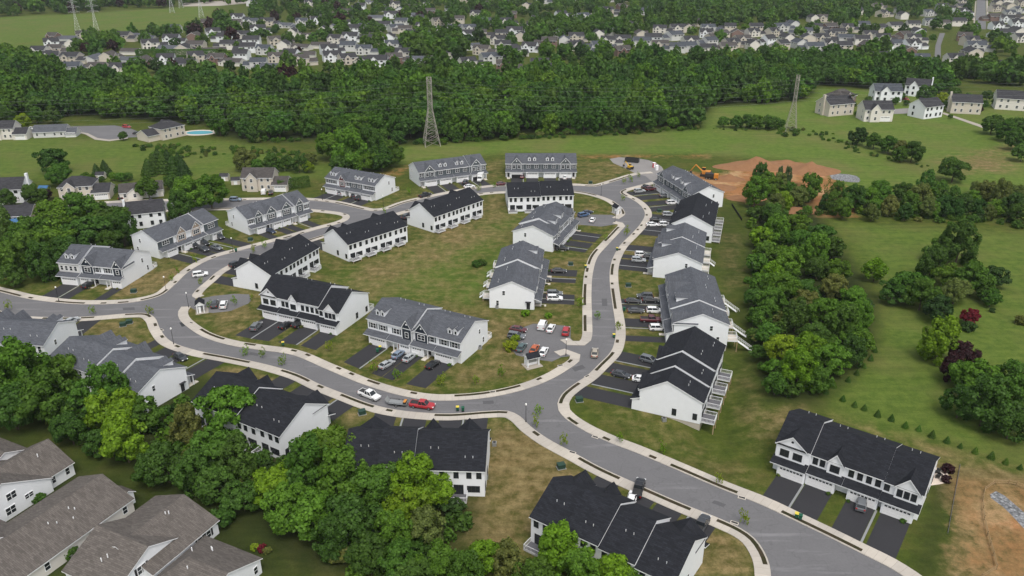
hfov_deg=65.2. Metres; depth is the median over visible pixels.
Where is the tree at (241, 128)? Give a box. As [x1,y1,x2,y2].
[235,121,251,137]
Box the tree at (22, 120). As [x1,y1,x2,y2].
[13,113,31,126]
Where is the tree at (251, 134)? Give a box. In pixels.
[246,127,259,141]
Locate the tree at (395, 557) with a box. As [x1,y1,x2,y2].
[376,536,418,575]
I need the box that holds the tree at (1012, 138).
[1003,131,1023,146]
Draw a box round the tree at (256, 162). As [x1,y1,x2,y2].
[250,159,262,166]
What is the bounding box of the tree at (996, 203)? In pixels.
[988,199,1008,215]
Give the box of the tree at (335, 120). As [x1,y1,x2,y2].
[324,116,341,130]
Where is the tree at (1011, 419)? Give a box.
[986,400,1023,442]
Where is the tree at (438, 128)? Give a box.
[421,120,442,139]
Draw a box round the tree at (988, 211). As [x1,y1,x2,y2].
[983,204,996,220]
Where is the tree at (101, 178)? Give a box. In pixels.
[98,176,105,181]
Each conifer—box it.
[91,163,100,174]
[99,160,111,175]
[140,158,157,176]
[146,153,159,173]
[153,148,159,163]
[156,152,166,173]
[162,149,175,173]
[164,154,179,175]
[172,152,180,173]
[175,158,192,176]
[839,395,845,401]
[851,401,857,407]
[861,404,866,410]
[867,354,873,361]
[873,409,881,417]
[887,414,894,421]
[901,421,908,428]
[928,430,935,438]
[943,436,950,443]
[971,447,978,454]
[987,451,995,460]
[1002,458,1009,465]
[1016,464,1022,470]
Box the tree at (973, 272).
[954,259,996,295]
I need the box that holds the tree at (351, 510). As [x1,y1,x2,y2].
[323,492,382,544]
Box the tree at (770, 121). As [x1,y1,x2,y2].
[762,114,780,129]
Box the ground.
[0,0,1023,575]
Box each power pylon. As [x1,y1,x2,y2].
[66,0,79,29]
[85,0,98,28]
[423,77,440,147]
[785,75,799,131]
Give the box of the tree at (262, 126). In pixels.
[258,119,277,137]
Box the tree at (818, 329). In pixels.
[799,321,832,343]
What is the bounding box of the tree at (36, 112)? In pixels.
[27,107,42,123]
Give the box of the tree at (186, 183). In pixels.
[168,174,204,210]
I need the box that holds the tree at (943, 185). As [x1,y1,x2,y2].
[930,179,949,197]
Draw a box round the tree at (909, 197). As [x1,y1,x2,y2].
[900,191,921,217]
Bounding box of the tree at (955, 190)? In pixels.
[948,185,962,206]
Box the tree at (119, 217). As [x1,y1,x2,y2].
[105,208,138,245]
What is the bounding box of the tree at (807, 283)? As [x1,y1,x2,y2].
[795,278,817,295]
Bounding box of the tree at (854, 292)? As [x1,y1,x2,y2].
[839,285,867,303]
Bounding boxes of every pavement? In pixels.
[0,208,349,303]
[1,311,770,575]
[68,171,651,210]
[81,132,127,140]
[178,306,579,400]
[192,191,624,297]
[557,182,921,575]
[561,221,624,345]
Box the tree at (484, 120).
[468,112,495,139]
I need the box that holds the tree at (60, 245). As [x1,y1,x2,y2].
[50,234,90,256]
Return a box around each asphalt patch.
[123,307,134,309]
[483,400,493,403]
[572,365,584,370]
[602,299,606,305]
[712,500,725,506]
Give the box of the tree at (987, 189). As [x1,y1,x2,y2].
[975,180,996,202]
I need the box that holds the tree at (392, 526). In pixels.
[373,508,413,557]
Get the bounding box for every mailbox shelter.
[195,297,208,314]
[522,351,542,369]
[611,203,621,214]
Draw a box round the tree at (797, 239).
[787,229,812,248]
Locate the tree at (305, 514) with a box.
[287,486,340,540]
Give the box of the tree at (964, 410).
[938,383,980,421]
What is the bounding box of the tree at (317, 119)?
[299,113,320,134]
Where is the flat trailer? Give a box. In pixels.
[385,396,407,406]
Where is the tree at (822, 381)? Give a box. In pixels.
[809,365,834,393]
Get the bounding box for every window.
[5,489,17,501]
[5,503,16,516]
[24,490,33,499]
[43,561,51,571]
[51,476,56,483]
[65,467,70,475]
[122,505,127,514]
[136,562,145,575]
[162,239,168,245]
[206,529,211,536]
[208,222,214,228]
[248,437,256,444]
[253,565,258,575]
[270,447,279,455]
[370,322,375,328]
[380,325,385,330]
[393,328,399,334]
[441,339,446,345]
[451,342,457,348]
[453,472,458,478]
[466,472,471,478]
[467,486,479,492]
[476,473,481,478]
[534,520,538,528]
[692,413,696,420]
[812,457,818,464]
[819,459,825,467]
[848,470,854,477]
[857,473,862,480]
[865,476,871,483]
[875,479,881,487]
[883,484,889,490]
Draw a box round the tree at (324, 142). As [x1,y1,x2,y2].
[314,132,344,158]
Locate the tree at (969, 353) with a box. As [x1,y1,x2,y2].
[947,339,982,361]
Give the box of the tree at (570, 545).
[560,541,607,570]
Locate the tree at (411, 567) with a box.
[393,557,434,575]
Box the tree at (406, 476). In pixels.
[389,450,441,505]
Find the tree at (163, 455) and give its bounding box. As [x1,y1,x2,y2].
[143,439,184,482]
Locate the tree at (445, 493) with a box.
[413,472,455,504]
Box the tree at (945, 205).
[936,194,956,214]
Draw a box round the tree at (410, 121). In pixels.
[395,111,423,137]
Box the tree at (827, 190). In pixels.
[820,178,834,193]
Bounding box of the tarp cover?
[37,185,50,188]
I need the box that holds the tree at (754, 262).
[745,253,767,271]
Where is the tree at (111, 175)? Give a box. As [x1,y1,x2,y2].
[108,172,115,178]
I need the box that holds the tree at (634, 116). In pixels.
[620,102,642,128]
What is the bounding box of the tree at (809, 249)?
[798,230,830,264]
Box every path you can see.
[359,348,386,368]
[592,384,631,392]
[615,360,650,367]
[788,484,803,507]
[860,510,876,541]
[942,113,981,127]
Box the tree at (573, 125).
[570,119,582,129]
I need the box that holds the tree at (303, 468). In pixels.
[283,429,328,488]
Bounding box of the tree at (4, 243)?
[0,240,16,266]
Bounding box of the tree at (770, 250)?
[755,240,780,259]
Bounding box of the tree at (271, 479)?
[252,458,291,504]
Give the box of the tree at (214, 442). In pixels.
[189,425,232,466]
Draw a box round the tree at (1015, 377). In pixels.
[992,358,1023,402]
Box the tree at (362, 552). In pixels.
[343,530,389,574]
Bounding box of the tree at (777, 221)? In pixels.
[762,212,790,245]
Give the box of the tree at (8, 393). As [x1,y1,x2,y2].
[0,381,36,429]
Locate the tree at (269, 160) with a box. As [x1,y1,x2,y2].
[261,152,280,168]
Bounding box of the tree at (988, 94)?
[981,90,993,100]
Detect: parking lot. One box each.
[191,294,250,312]
[511,324,572,360]
[576,214,619,226]
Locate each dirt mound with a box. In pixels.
[711,174,744,181]
[712,156,787,171]
[712,184,736,190]
[726,195,766,201]
[771,160,803,165]
[783,161,840,175]
[789,207,825,213]
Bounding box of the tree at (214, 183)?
[191,173,229,207]
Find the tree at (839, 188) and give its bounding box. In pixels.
[829,180,845,199]
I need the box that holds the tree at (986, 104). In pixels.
[982,100,989,106]
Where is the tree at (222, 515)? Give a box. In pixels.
[209,506,235,531]
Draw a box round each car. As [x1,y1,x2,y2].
[65,316,80,321]
[81,281,96,288]
[173,351,187,361]
[192,270,207,277]
[197,244,208,251]
[200,238,209,245]
[209,244,222,250]
[210,300,218,307]
[217,233,224,239]
[219,300,227,308]
[228,260,237,267]
[229,196,241,201]
[249,321,262,330]
[266,227,275,233]
[278,321,291,329]
[290,319,301,328]
[377,359,394,369]
[390,349,404,359]
[401,213,409,219]
[402,352,416,362]
[424,359,440,369]
[463,184,474,187]
[495,181,505,185]
[507,330,525,339]
[509,325,527,332]
[516,342,526,352]
[529,344,539,352]
[539,347,548,356]
[546,294,562,301]
[546,324,555,332]
[547,289,562,295]
[551,267,566,273]
[554,244,568,250]
[561,326,569,335]
[577,211,589,217]
[591,348,598,357]
[611,369,630,379]
[625,297,641,303]
[627,307,644,313]
[627,490,636,502]
[631,256,645,262]
[631,374,640,381]
[633,188,645,192]
[634,251,645,256]
[637,292,653,298]
[639,353,655,363]
[642,253,650,258]
[642,296,658,302]
[645,186,656,190]
[646,222,658,226]
[646,306,660,313]
[649,323,663,331]
[650,217,662,221]
[658,221,668,226]
[662,211,672,216]
[666,199,677,204]
[855,496,866,512]
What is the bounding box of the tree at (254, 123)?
[250,118,264,133]
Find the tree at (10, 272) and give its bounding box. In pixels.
[0,263,26,286]
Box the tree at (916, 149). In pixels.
[900,141,926,161]
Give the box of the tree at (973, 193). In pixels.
[969,190,981,199]
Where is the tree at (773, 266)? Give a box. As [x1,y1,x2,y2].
[760,259,784,273]
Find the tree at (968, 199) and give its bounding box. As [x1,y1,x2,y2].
[950,193,975,211]
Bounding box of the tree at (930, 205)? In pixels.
[916,196,937,217]
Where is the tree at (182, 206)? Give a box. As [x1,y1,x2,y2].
[167,188,191,218]
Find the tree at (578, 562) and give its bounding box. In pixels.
[555,546,601,575]
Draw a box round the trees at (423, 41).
[0,0,1023,84]
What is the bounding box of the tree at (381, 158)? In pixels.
[370,147,393,171]
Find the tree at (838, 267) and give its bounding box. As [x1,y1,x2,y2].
[825,259,852,278]
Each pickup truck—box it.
[357,388,380,400]
[408,398,435,410]
[418,192,431,197]
[632,477,645,498]
[640,314,661,322]
[696,513,710,530]
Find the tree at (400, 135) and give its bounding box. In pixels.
[391,130,404,141]
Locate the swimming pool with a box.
[185,130,214,135]
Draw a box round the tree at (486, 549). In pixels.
[468,539,500,574]
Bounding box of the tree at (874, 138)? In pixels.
[866,132,882,148]
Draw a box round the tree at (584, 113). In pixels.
[572,101,595,133]
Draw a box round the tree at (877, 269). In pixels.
[861,257,888,281]
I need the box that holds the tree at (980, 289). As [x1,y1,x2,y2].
[975,284,995,298]
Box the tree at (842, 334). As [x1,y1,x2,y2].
[836,322,867,339]
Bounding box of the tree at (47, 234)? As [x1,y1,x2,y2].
[31,218,78,248]
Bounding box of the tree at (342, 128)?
[333,127,357,137]
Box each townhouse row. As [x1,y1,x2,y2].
[0,308,83,361]
[50,330,198,410]
[55,244,156,289]
[130,208,222,258]
[191,367,335,459]
[225,190,312,234]
[231,234,321,290]
[257,274,373,334]
[321,211,407,263]
[322,167,398,200]
[345,416,490,503]
[363,297,491,364]
[407,187,483,232]
[408,154,487,187]
[479,240,551,309]
[505,153,576,178]
[505,180,573,213]
[512,201,580,251]
[523,469,709,575]
[630,326,732,434]
[643,222,714,277]
[652,166,723,206]
[654,266,751,350]
[669,192,723,242]
[770,408,939,523]
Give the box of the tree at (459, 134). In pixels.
[449,129,463,139]
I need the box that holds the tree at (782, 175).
[776,172,786,191]
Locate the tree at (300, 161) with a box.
[289,155,308,172]
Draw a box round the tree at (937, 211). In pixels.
[924,200,940,217]
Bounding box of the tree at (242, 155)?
[232,147,256,169]
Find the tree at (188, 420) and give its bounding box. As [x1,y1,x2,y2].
[168,401,202,445]
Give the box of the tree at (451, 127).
[441,120,460,137]
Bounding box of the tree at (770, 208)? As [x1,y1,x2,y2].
[762,202,788,219]
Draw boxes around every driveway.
[43,284,76,297]
[60,286,84,298]
[76,320,99,335]
[95,288,121,299]
[148,340,158,348]
[155,347,175,356]
[169,254,199,263]
[171,354,188,362]
[186,359,223,380]
[187,248,216,255]
[197,246,226,252]
[214,238,250,246]
[214,276,233,285]
[225,268,235,274]
[236,318,276,338]
[252,322,290,340]
[259,232,276,238]
[272,376,294,389]
[275,227,294,234]
[279,327,315,344]
[284,225,303,231]
[290,385,313,395]
[301,220,319,226]
[301,332,335,349]
[313,240,322,249]
[315,193,333,198]
[321,393,332,400]
[328,195,342,200]
[328,400,352,420]
[342,198,355,202]
[344,344,385,367]
[352,199,370,205]
[372,354,406,376]
[374,413,395,425]
[383,356,421,379]
[402,418,425,426]
[407,362,451,387]
[427,185,444,193]
[439,420,461,427]
[441,183,458,190]
[464,418,487,428]
[473,180,490,185]
[511,178,521,181]
[526,178,537,181]
[542,299,573,304]
[543,293,574,298]
[544,178,555,180]
[546,278,575,282]
[547,269,577,276]
[564,240,592,248]
[567,246,586,251]
[571,234,597,241]
[574,231,601,236]
[574,386,631,407]
[591,374,638,391]
[593,476,617,487]
[604,363,648,376]
[616,352,651,366]
[619,259,647,266]
[619,265,647,271]
[621,299,659,304]
[622,254,648,259]
[622,304,660,309]
[624,318,661,327]
[625,335,665,342]
[626,190,659,195]
[626,245,652,251]
[636,194,666,199]
[636,497,653,507]
[640,230,660,235]
[644,200,665,205]
[644,226,665,230]
[650,205,675,211]
[652,214,671,219]
[652,503,680,521]
[692,518,714,541]
[763,476,801,506]
[791,484,831,519]
[832,501,873,540]
[866,513,909,558]
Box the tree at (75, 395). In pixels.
[57,378,96,413]
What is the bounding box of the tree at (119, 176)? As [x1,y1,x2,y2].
[115,172,124,181]
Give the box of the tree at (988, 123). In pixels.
[981,114,1003,133]
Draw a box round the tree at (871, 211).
[864,203,880,220]
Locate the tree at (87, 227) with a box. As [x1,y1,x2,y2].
[59,216,113,244]
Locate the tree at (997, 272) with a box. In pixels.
[987,265,1012,285]
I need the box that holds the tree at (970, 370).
[948,358,1002,386]
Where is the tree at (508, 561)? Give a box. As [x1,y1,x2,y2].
[493,536,525,575]
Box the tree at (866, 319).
[850,298,874,327]
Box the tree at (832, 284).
[819,273,848,298]
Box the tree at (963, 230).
[939,217,982,265]
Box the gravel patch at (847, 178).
[830,174,859,181]
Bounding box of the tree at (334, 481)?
[315,444,369,497]
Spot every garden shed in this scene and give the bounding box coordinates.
[95,171,106,177]
[219,173,229,180]
[230,177,240,184]
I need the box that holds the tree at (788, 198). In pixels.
[771,190,793,209]
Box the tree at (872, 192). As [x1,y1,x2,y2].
[859,186,879,206]
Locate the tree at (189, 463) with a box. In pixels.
[170,448,208,498]
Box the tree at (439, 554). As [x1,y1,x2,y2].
[414,538,457,575]
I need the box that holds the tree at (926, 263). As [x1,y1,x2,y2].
[915,245,948,278]
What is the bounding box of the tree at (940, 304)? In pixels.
[922,293,953,319]
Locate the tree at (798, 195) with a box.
[789,186,808,206]
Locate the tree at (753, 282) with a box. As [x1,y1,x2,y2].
[748,272,768,289]
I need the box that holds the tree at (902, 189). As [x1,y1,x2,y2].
[892,182,914,199]
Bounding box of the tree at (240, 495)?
[218,479,262,511]
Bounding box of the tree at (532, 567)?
[511,555,555,575]
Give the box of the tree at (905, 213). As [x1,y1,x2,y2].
[898,203,913,220]
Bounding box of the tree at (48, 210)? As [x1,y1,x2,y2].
[32,197,85,229]
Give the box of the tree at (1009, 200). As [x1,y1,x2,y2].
[1000,192,1023,217]
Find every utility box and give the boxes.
[119,321,126,326]
[126,319,132,324]
[130,288,136,292]
[358,408,366,415]
[556,461,565,470]
[575,396,583,402]
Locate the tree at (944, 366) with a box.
[939,351,964,381]
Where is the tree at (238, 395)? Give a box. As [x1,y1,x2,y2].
[192,384,257,435]
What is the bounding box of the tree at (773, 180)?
[767,176,786,193]
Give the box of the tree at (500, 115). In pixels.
[490,110,514,133]
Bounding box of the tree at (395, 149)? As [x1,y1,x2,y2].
[383,139,405,165]
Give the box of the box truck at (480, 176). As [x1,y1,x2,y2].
[477,172,483,181]
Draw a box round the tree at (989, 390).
[960,371,1012,433]
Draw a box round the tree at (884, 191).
[878,185,894,202]
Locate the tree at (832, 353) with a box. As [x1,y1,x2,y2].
[811,343,852,374]
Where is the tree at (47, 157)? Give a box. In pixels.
[31,148,69,171]
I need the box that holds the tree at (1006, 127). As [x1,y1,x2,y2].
[995,118,1022,138]
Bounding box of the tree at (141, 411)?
[126,395,166,429]
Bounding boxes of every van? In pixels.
[261,188,266,194]
[537,319,546,330]
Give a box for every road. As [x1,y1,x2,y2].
[0,175,901,575]
[71,125,136,139]
[183,0,245,5]
[893,108,908,113]
[935,33,944,57]
[976,0,985,28]
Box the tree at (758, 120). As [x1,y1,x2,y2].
[749,114,765,128]
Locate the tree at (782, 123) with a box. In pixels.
[775,118,785,126]
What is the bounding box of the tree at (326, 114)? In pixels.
[314,107,334,125]
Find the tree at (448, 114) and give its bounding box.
[441,107,470,127]
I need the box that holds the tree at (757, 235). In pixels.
[749,225,773,245]
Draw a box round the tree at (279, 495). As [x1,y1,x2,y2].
[259,480,308,535]
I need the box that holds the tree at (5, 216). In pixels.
[0,205,15,241]
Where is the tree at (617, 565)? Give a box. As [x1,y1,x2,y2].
[587,553,634,575]
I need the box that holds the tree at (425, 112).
[417,109,433,131]
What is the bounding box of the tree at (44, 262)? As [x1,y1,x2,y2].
[24,239,59,282]
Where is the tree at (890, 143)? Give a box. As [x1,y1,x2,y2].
[879,135,897,153]
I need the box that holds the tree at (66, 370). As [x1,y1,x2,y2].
[29,353,81,387]
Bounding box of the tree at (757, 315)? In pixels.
[747,305,772,328]
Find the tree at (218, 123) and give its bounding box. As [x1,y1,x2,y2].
[208,108,229,135]
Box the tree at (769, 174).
[760,170,775,179]
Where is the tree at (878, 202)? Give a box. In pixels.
[867,198,882,208]
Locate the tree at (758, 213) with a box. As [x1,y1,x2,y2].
[750,205,767,222]
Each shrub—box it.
[31,492,46,504]
[64,546,77,560]
[164,429,179,443]
[250,543,258,551]
[257,543,265,553]
[262,547,272,554]
[471,260,481,267]
[479,259,486,265]
[502,339,517,352]
[510,334,519,341]
[521,309,529,316]
[545,312,552,318]
[941,462,955,473]
[941,474,951,483]
[960,321,977,332]
[1014,315,1023,325]
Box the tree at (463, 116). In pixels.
[451,108,477,136]
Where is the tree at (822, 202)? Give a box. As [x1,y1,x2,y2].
[819,192,833,210]
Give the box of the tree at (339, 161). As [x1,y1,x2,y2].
[328,155,351,169]
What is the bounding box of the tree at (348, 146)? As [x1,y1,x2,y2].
[331,125,369,170]
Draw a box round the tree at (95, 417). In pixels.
[82,387,144,429]
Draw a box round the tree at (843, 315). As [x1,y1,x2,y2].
[824,301,860,338]
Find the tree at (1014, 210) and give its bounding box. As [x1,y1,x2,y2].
[1006,203,1023,222]
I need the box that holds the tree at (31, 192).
[20,183,47,203]
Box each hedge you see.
[113,182,128,192]
[135,49,226,57]
[277,175,310,189]
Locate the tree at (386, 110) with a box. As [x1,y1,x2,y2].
[366,100,398,127]
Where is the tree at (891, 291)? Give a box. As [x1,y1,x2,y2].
[879,280,907,304]
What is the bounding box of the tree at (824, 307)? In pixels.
[807,297,841,326]
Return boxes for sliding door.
[262,442,268,450]
[454,485,463,493]
[534,533,540,543]
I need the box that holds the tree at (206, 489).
[192,465,235,504]
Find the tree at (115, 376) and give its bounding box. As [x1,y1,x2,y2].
[82,360,131,423]
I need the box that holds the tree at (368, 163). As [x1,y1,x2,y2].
[351,151,376,170]
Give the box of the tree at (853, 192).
[842,183,866,210]
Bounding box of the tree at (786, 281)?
[761,270,803,298]
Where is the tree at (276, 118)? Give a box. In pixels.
[265,110,294,137]
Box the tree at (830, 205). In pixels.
[825,191,838,214]
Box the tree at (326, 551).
[310,513,348,563]
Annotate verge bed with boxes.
[0,208,345,303]
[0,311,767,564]
[121,175,631,210]
[196,191,623,291]
[199,329,571,396]
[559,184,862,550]
[583,227,618,330]
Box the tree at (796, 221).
[784,214,812,231]
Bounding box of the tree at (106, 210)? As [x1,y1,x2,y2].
[82,201,130,223]
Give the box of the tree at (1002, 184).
[989,178,1013,201]
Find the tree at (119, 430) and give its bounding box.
[98,410,148,462]
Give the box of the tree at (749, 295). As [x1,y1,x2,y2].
[743,288,763,306]
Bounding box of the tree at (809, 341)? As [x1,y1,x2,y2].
[786,331,827,357]
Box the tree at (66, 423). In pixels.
[48,410,87,444]
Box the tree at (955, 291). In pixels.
[941,277,973,303]
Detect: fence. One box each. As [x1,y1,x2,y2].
[732,204,741,219]
[948,467,959,530]
[982,479,1023,575]
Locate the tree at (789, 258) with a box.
[772,245,804,275]
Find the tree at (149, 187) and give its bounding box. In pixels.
[134,176,158,197]
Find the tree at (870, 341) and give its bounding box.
[853,330,875,349]
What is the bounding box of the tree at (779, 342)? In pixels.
[763,333,798,360]
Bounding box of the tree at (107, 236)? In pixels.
[93,228,125,247]
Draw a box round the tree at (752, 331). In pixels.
[745,327,758,341]
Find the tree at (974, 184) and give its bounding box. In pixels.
[969,181,981,190]
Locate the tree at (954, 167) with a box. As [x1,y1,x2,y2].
[937,156,971,182]
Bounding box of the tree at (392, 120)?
[386,115,400,137]
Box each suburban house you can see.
[0,120,32,139]
[0,173,32,202]
[1,201,38,223]
[29,45,53,51]
[32,124,80,137]
[41,50,59,55]
[42,37,65,45]
[45,32,61,37]
[46,44,68,52]
[57,176,115,199]
[59,35,79,40]
[59,52,86,63]
[64,37,78,48]
[64,61,85,69]
[75,30,86,39]
[84,53,100,62]
[86,62,108,68]
[98,50,124,61]
[108,62,125,71]
[117,31,138,41]
[118,180,163,199]
[119,48,141,54]
[119,56,139,61]
[122,197,166,228]
[133,33,158,37]
[135,54,153,64]
[136,119,185,141]
[140,38,167,48]
[156,45,177,52]
[156,53,182,64]
[161,34,187,43]
[173,42,195,54]
[176,58,198,66]
[179,40,206,47]
[186,31,204,39]
[186,50,207,62]
[200,18,213,26]
[201,46,226,53]
[204,27,225,34]
[206,53,232,64]
[210,32,232,41]
[212,39,236,49]
[218,58,245,66]
[230,13,248,21]
[231,19,247,25]
[231,49,250,59]
[232,42,256,52]
[236,30,250,38]
[236,35,261,43]
[240,167,291,191]
[242,57,267,68]
[244,18,258,23]
[249,24,272,32]
[253,63,277,67]
[254,44,278,54]
[260,17,279,25]
[266,35,295,45]
[267,52,282,62]
[276,39,291,49]
[277,22,295,27]
[282,48,299,53]
[288,27,301,36]
[291,43,312,50]
[293,53,317,65]
[295,18,307,24]
[300,51,316,57]
[304,0,312,5]
[310,16,321,23]
[311,42,330,48]
[319,43,345,54]
[322,50,341,62]
[327,34,348,43]
[337,41,357,51]
[337,52,360,64]
[342,32,359,42]
[348,24,361,32]
[351,3,365,9]
[354,55,370,62]
[355,44,378,54]
[366,54,389,66]
[367,15,383,20]
[378,21,391,25]
[384,11,397,18]
[384,32,397,42]
[385,40,401,47]
[385,52,409,63]
[387,23,412,32]
[389,1,399,7]
[390,17,408,24]
[392,25,411,33]
[394,47,413,56]
[406,56,428,62]
[425,8,435,13]
[431,17,447,25]
[451,15,464,23]
[457,56,483,66]
[461,24,482,28]
[462,29,478,39]
[467,42,482,50]
[470,10,480,15]
[472,44,496,54]
[478,52,506,63]
[488,29,508,37]
[490,34,506,44]
[494,40,517,48]
[496,59,522,71]
[500,17,518,23]
[504,45,528,56]
[506,26,523,33]
[511,11,516,17]
[515,30,524,41]
[521,41,538,52]
[522,2,531,8]
[530,58,554,65]
[534,36,557,46]
[554,10,572,16]
[559,34,569,43]
[564,40,589,50]
[568,32,590,41]
[574,12,590,17]
[582,44,594,51]
[590,40,616,47]
[592,28,604,38]
[600,35,622,44]
[603,6,618,13]
[613,45,635,55]
[614,34,632,40]
[616,3,629,8]
[631,37,651,46]
[633,29,647,36]
[636,33,661,39]
[651,40,669,46]
[653,24,672,33]
[662,30,683,40]
[662,42,685,52]
[669,23,685,32]
[678,41,697,52]
[680,35,700,40]
[684,23,694,32]
[689,43,717,50]
[696,36,718,44]
[699,28,713,37]
[700,24,722,29]
[704,29,730,37]
[717,42,737,51]
[718,22,736,30]
[721,37,745,47]
[730,28,743,37]
[732,34,757,40]
[741,23,763,30]
[744,28,765,36]
[744,39,760,49]
[758,34,776,45]
[764,27,782,36]
[769,39,790,49]
[774,22,794,31]
[777,32,794,40]
[786,19,799,26]
[788,27,813,35]
[790,37,807,48]
[795,42,824,50]
[800,32,815,41]
[806,14,819,21]
[808,23,829,31]
[813,33,835,41]
[815,94,857,116]
[818,14,837,22]
[819,29,838,36]
[820,38,838,45]
[823,22,838,28]
[825,88,857,100]
[826,41,853,49]
[831,28,846,33]
[831,34,856,40]
[840,23,859,32]
[845,35,870,44]
[856,39,868,47]
[856,100,894,121]
[858,21,870,26]
[862,30,878,39]
[868,83,903,101]
[871,3,887,9]
[872,23,887,32]
[872,33,897,39]
[875,9,893,16]
[886,21,903,30]
[891,39,903,47]
[892,30,911,38]
[895,11,909,19]
[897,45,917,52]
[902,38,928,48]
[904,33,928,43]
[904,77,933,96]
[905,20,921,28]
[907,97,944,118]
[911,26,926,32]
[914,53,932,57]
[920,9,937,16]
[921,18,933,25]
[929,19,950,27]
[935,3,953,9]
[942,53,964,61]
[946,91,983,114]
[951,17,967,25]
[952,7,974,14]
[954,3,966,8]
[956,31,979,40]
[958,35,988,45]
[959,46,984,57]
[963,40,995,51]
[978,13,1002,20]
[986,28,1015,36]
[987,4,1004,11]
[987,21,1010,29]
[989,0,1003,4]
[991,89,1023,110]
[999,14,1017,22]
[1001,2,1016,8]
[1002,9,1020,14]
[1008,19,1023,27]
[1009,33,1023,42]
[1010,6,1023,12]
[1010,26,1023,32]
[1014,0,1023,6]
[1015,14,1023,18]
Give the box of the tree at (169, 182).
[162,174,177,187]
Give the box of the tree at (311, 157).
[304,152,317,164]
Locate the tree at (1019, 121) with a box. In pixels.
[1009,116,1023,131]
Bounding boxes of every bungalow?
[0,438,25,459]
[0,439,74,521]
[0,474,135,575]
[61,494,219,575]
[157,535,262,575]
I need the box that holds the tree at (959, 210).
[952,199,965,217]
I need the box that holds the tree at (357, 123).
[347,116,369,131]
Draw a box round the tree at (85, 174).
[80,172,89,175]
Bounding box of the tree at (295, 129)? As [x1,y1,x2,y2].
[292,119,300,133]
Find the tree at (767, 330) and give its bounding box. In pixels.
[754,321,780,342]
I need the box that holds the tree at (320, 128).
[315,123,328,134]
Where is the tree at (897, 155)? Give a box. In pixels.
[892,146,911,161]
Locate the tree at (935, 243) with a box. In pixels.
[921,238,956,260]
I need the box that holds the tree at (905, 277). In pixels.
[888,271,929,302]
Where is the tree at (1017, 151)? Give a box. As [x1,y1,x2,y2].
[1011,143,1023,161]
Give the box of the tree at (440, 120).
[436,118,446,134]
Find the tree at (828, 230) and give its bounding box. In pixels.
[807,224,836,236]
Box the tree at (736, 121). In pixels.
[729,115,742,127]
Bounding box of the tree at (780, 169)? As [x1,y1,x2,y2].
[776,165,782,173]
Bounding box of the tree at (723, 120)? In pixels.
[717,116,729,125]
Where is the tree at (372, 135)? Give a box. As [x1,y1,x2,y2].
[358,123,385,169]
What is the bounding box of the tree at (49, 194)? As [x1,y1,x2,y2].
[46,190,52,198]
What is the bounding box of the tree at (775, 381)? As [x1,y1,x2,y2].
[761,371,787,394]
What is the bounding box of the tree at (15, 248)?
[0,229,40,275]
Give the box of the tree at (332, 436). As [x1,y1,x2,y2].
[298,424,355,467]
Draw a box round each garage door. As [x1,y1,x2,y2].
[15,135,25,139]
[61,277,77,285]
[65,132,75,136]
[80,278,88,283]
[94,193,107,199]
[112,281,121,288]
[146,191,158,197]
[168,248,177,256]
[185,242,192,250]
[213,231,221,239]
[258,226,265,233]
[263,311,277,320]
[274,186,285,191]
[274,221,281,228]
[278,314,292,321]
[283,219,290,225]
[300,214,306,221]
[301,319,316,329]
[320,324,335,334]
[326,188,335,194]
[336,189,344,195]
[361,194,370,200]
[369,336,385,347]
[400,344,409,353]
[412,346,421,356]
[426,180,436,186]
[435,353,452,364]
[441,178,451,184]
[457,176,467,182]
[511,173,521,177]
[527,173,537,177]
[544,173,555,177]
[560,173,570,177]
[778,466,803,483]
[806,475,833,493]
[847,490,875,508]
[880,117,889,121]
[881,503,911,522]
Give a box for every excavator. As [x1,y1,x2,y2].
[623,161,633,169]
[690,164,711,176]
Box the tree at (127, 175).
[124,172,132,178]
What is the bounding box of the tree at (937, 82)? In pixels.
[933,80,942,87]
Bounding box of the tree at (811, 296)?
[789,289,819,305]
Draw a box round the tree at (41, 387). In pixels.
[13,365,74,423]
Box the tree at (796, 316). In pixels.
[781,295,808,333]
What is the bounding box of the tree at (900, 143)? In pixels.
[892,140,906,149]
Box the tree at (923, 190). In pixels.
[907,182,933,201]
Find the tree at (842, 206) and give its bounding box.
[833,196,853,218]
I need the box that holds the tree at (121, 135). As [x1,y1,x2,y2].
[117,131,127,139]
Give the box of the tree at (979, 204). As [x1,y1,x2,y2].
[967,198,987,215]
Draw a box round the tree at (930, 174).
[914,168,934,191]
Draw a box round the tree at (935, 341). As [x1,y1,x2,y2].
[916,314,961,366]
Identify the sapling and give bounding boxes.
[3,299,11,308]
[239,344,248,355]
[258,346,264,356]
[277,353,285,364]
[325,341,332,348]
[368,358,377,370]
[392,369,401,378]
[436,371,444,384]
[497,363,505,374]
[531,412,538,427]
[534,403,543,415]
[559,432,568,444]
[577,296,583,305]
[616,432,623,440]
[658,438,666,454]
[715,472,723,482]
[738,507,749,524]
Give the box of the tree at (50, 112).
[42,105,60,123]
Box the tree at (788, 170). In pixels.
[784,166,792,180]
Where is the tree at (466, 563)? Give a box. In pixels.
[446,548,484,575]
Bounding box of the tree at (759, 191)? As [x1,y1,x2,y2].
[742,175,771,205]
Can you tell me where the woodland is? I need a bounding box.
[0,43,961,131]
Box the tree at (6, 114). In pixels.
[0,105,14,119]
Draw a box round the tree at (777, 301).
[755,286,788,312]

